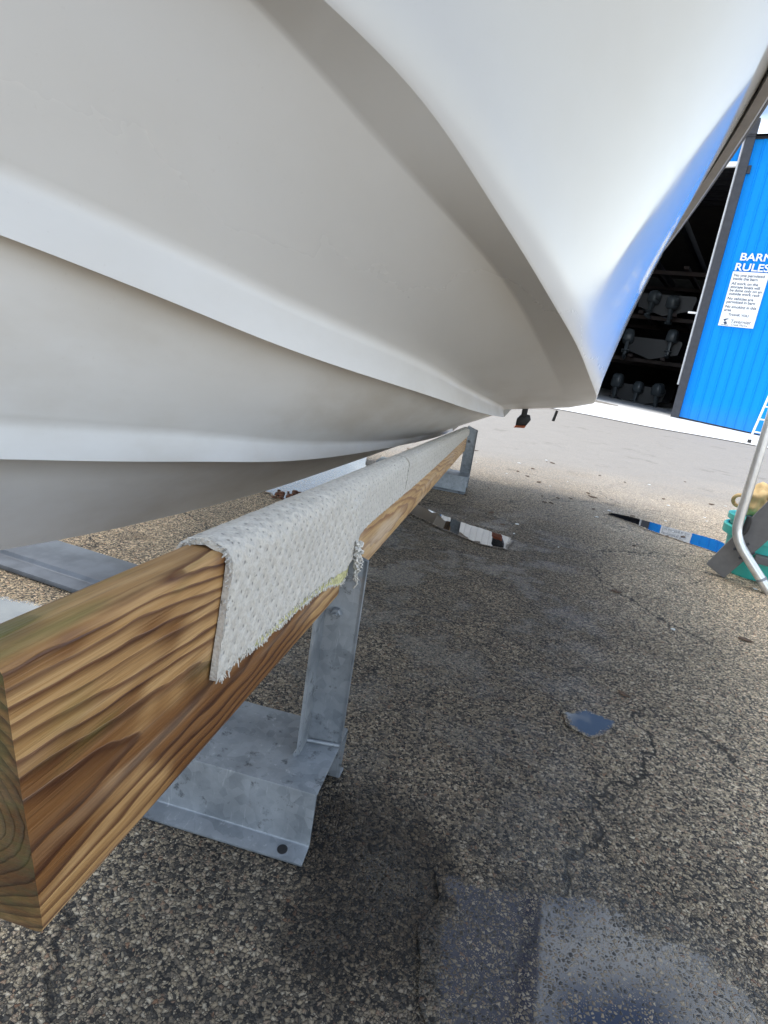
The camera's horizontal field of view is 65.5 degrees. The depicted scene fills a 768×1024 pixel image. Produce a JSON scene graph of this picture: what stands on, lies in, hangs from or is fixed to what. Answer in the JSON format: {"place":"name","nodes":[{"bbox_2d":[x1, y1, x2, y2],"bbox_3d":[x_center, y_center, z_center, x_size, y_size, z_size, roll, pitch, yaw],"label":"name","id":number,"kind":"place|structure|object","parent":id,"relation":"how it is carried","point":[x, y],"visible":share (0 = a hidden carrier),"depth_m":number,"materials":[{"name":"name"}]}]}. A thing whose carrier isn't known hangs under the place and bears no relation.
{"place":"outdoors","nodes":[
{"label":"outdoors","id":0,"kind":"place"},
{"bbox_2d":[0,400,767,1023],"bbox_3d":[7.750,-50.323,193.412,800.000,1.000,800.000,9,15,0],"label":"ground","id":1,"kind":"structure","parent":0,"point":[478,670],"depth_m":1.33,"materials":[{"name":"grey asphalt"}]},
{"bbox_2d":[0,594,46,623],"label":"puddle","id":2,"kind":"object","parent":1,"relation":"on","point":[11,607],"visible":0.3,"depth_m":1.64,"materials":[{"name":"black liquid"}]},
{"bbox_2d":[0,540,137,592],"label":"steel channel","id":3,"kind":"object","parent":1,"relation":"on","point":[65,566],"visible":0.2,"depth_m":1.87,"materials":[{"name":"grey metal"}]},
{"bbox_2d":[142,556,368,866],"bbox_3d":[-0.369,0.250,1.071,0.622,0.496,0.249,11,15,10],"label":"bunk stand","id":4,"kind":"object","parent":1,"relation":"on","point":[251,777],"visible":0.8,"depth_m":1.03,"materials":[{"name":"metal"}]},
{"bbox_2d":[272,489,300,498],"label":"rust crumbs","id":5,"kind":"object","parent":1,"relation":"on","point":[280,493],"visible":0.69,"depth_m":3.18,"materials":[{"name":"brown metal"}]},
{"bbox_2d":[264,457,366,499],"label":"puddle","id":6,"kind":"object","parent":1,"relation":"on","point":[305,484],"visible":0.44,"depth_m":3.67,"materials":[{"name":"black liquid"}]},
{"bbox_2d":[376,426,477,494],"bbox_3d":[0.282,-0.403,3.986,0.622,0.427,0.249,11,15,10],"label":"bunk stand","id":7,"kind":"object","parent":1,"relation":"on","point":[453,481],"visible":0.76,"depth_m":3.94,"materials":[{"name":"metal"}]},
{"bbox_2d":[0,427,469,931],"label":"bunk board","id":8,"kind":"object","parent":7,"relation":"on","point":[124,695],"visible":0.99,"depth_m":0.46,"materials":[{"name":"brown wood"}]},
{"bbox_2d":[0,0,767,549],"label":"motor boat","id":9,"kind":"object","parent":8,"relation":"on","point":[250,246],"visible":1,"depth_m":1.01,"materials":[{"name":"white paint"}]},
{"bbox_2d":[410,504,513,549],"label":"puddle","id":10,"kind":"object","parent":1,"relation":"on","point":[477,535],"visible":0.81,"depth_m":3.06,"materials":[{"name":"white liquid"}]},
{"bbox_2d":[563,707,616,737],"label":"puddle","id":11,"kind":"object","parent":1,"relation":"on","point":[587,722],"visible":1,"depth_m":1.50,"materials":[{"name":"blue liquid"}]},
{"bbox_2d":[418,865,767,1023],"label":"puddle","id":12,"kind":"object","parent":1,"relation":"on","point":[493,950],"visible":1,"depth_m":0.87,"materials":[{"name":"grey liquid"}]},
{"bbox_2d":[618,690,629,697],"bbox_3d":[0.666,0.506,1.662,0.015,0.003,0.039,-2,18,-34],"label":"dry leaf","id":13,"kind":"object","parent":1,"relation":"on","point":[623,693],"visible":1,"depth_m":1.66,"materials":[{"name":"brown plant"}]},
{"bbox_2d":[605,512,724,552],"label":"puddle","id":14,"kind":"object","parent":1,"relation":"on","point":[708,543],"visible":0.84,"depth_m":3.69,"materials":[{"name":"blue liquid"}]},
{"bbox_2d":[707,410,767,594],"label":"boarding steps","id":15,"kind":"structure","parent":1,"relation":"on","point":[747,540],"depth_m":2.79,"materials":[{"name":"grey metal"}]},
{"bbox_2d":[722,510,767,580],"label":"bucket","id":16,"kind":"object","parent":1,"relation":"on","point":[741,570],"visible":0.3,"depth_m":2.98,"materials":[{"name":"teal plastic"}]},
{"bbox_2d":[731,482,767,515],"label":"work gloves","id":17,"kind":"object","parent":16,"relation":"on","point":[759,499],"visible":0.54,"depth_m":2.95,"materials":[{"name":"beige leather"}]},
{"bbox_2d":[738,636,753,642],"bbox_3d":[1.323,0.466,2.183,0.052,0.003,0.027,16,17,25],"label":"dry leaf","id":18,"kind":"object","parent":1,"relation":"on","point":[744,639],"visible":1,"depth_m":2.18,"materials":[{"name":"brown plant"}]},
{"bbox_2d":[555,388,767,447],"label":"concrete apron","id":19,"kind":"object","parent":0,"point":[649,415],"visible":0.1,"depth_m":17.65,"materials":[{"name":"white concrete"}]},
{"bbox_2d":[609,373,623,397],"bbox_3d":[10.764,-5.750,27.747,0.508,1.366,0.608,20,19,35],"label":"outboard motor","id":20,"kind":"object","parent":19,"relation":"on","point":[617,380],"visible":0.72,"depth_m":27.48,"materials":[{"name":"black plastic"}]},
{"bbox_2d":[611,383,674,403],"bbox_3d":[13.504,-6.045,30.466,2.440,1.200,6.800,17,17,29],"label":"stored boat","id":21,"kind":"object","parent":19,"relation":"on","point":[626,392],"visible":0.5,"depth_m":27.79,"materials":[{"name":"grey plastic"}]},
{"bbox_2d":[630,381,643,402],"bbox_3d":[11.562,-5.411,27.382,0.426,1.146,0.510,21,9,39],"label":"outboard motor","id":22,"kind":"object","parent":21,"relation":"attached to","point":[638,388],"visible":0.77,"depth_m":27.21,"materials":[{"name":"black plastic"}]},
{"bbox_2d":[650,383,664,406],"bbox_3d":[12.253,-5.153,26.854,0.558,1.253,0.466,-14,26,-37],"label":"outboard motor","id":23,"kind":"object","parent":19,"relation":"on","point":[657,390],"visible":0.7,"depth_m":26.61,"materials":[{"name":"black plastic"}]},
{"bbox_2d":[611,266,706,370],"bbox_3d":[13.486,-9.316,29.193,9.200,8.000,6.200,17,17,29],"label":"storage rack","id":24,"kind":"object","parent":19,"relation":"on","point":[659,274],"visible":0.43,"depth_m":28.16,"materials":[{"name":"brown metal"}]},
{"bbox_2d":[627,337,686,361],"bbox_3d":[13.938,-8.011,29.851,2.440,1.200,6.800,17,17,29],"label":"stored boat","id":25,"kind":"object","parent":24,"relation":"on","point":[651,349],"visible":0.68,"depth_m":27.08,"materials":[{"name":"grey plastic"}]},
{"bbox_2d":[621,328,634,358],"bbox_3d":[11.126,-7.710,27.364,0.506,1.363,0.607,14,-5,20],"label":"outboard motor","id":26,"kind":"object","parent":25,"relation":"attached to","point":[628,336],"visible":1,"depth_m":27.19,"materials":[{"name":"black plastic"}]},
{"bbox_2d":[638,293,698,325],"bbox_3d":[14.302,-9.799,29.311,2.440,1.200,6.800,17,17,29],"label":"stored boat","id":27,"kind":"object","parent":24,"relation":"on","point":[686,305],"visible":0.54,"depth_m":26.57,"materials":[{"name":"grey plastic"}]},
{"bbox_2d":[644,290,661,318],"bbox_3d":[11.896,-9.220,26.530,0.539,1.210,0.450,14,9,-37],"label":"outboard motor","id":28,"kind":"object","parent":27,"relation":"attached to","point":[654,297],"visible":1,"depth_m":26.40,"materials":[{"name":"black plastic"}]},
{"bbox_2d":[664,329,678,358],"bbox_3d":[12.622,-7.398,26.339,0.462,1.242,0.553,20,13,36],"label":"outboard motor","id":29,"kind":"object","parent":24,"relation":"on","point":[672,336],"visible":1,"depth_m":26.16,"materials":[{"name":"black plastic"}]},
{"bbox_2d":[664,295,679,324],"bbox_3d":[12.535,-8.807,26.084,0.550,1.235,0.459,-6,21,-36],"label":"outboard motor","id":30,"kind":"object","parent":24,"relation":"attached to","point":[672,302],"visible":1,"depth_m":25.89,"materials":[{"name":"black plastic"}]},
{"bbox_2d":[600,118,767,435],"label":"barn","id":31,"kind":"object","parent":19,"relation":"on","point":[720,379],"visible":0.23,"depth_m":19.76,"materials":[{"name":"blue metal"}]},
{"bbox_2d":[718,253,767,328],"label":"rules board","id":32,"kind":"object","parent":31,"relation":"attached to","point":[743,299],"visible":1,"depth_m":19.16,"materials":[{"name":"white paint"}]},
{"bbox_2d":[747,396,767,442],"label":"ladder","id":33,"kind":"object","parent":19,"relation":"on","point":[756,424],"visible":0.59,"depth_m":13.96,"materials":[{"name":"silver metal"}]},
{"bbox_2d":[757,106,767,133],"label":"sky","id":34,"kind":"structure","parent":0,"point":[763,128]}
]}

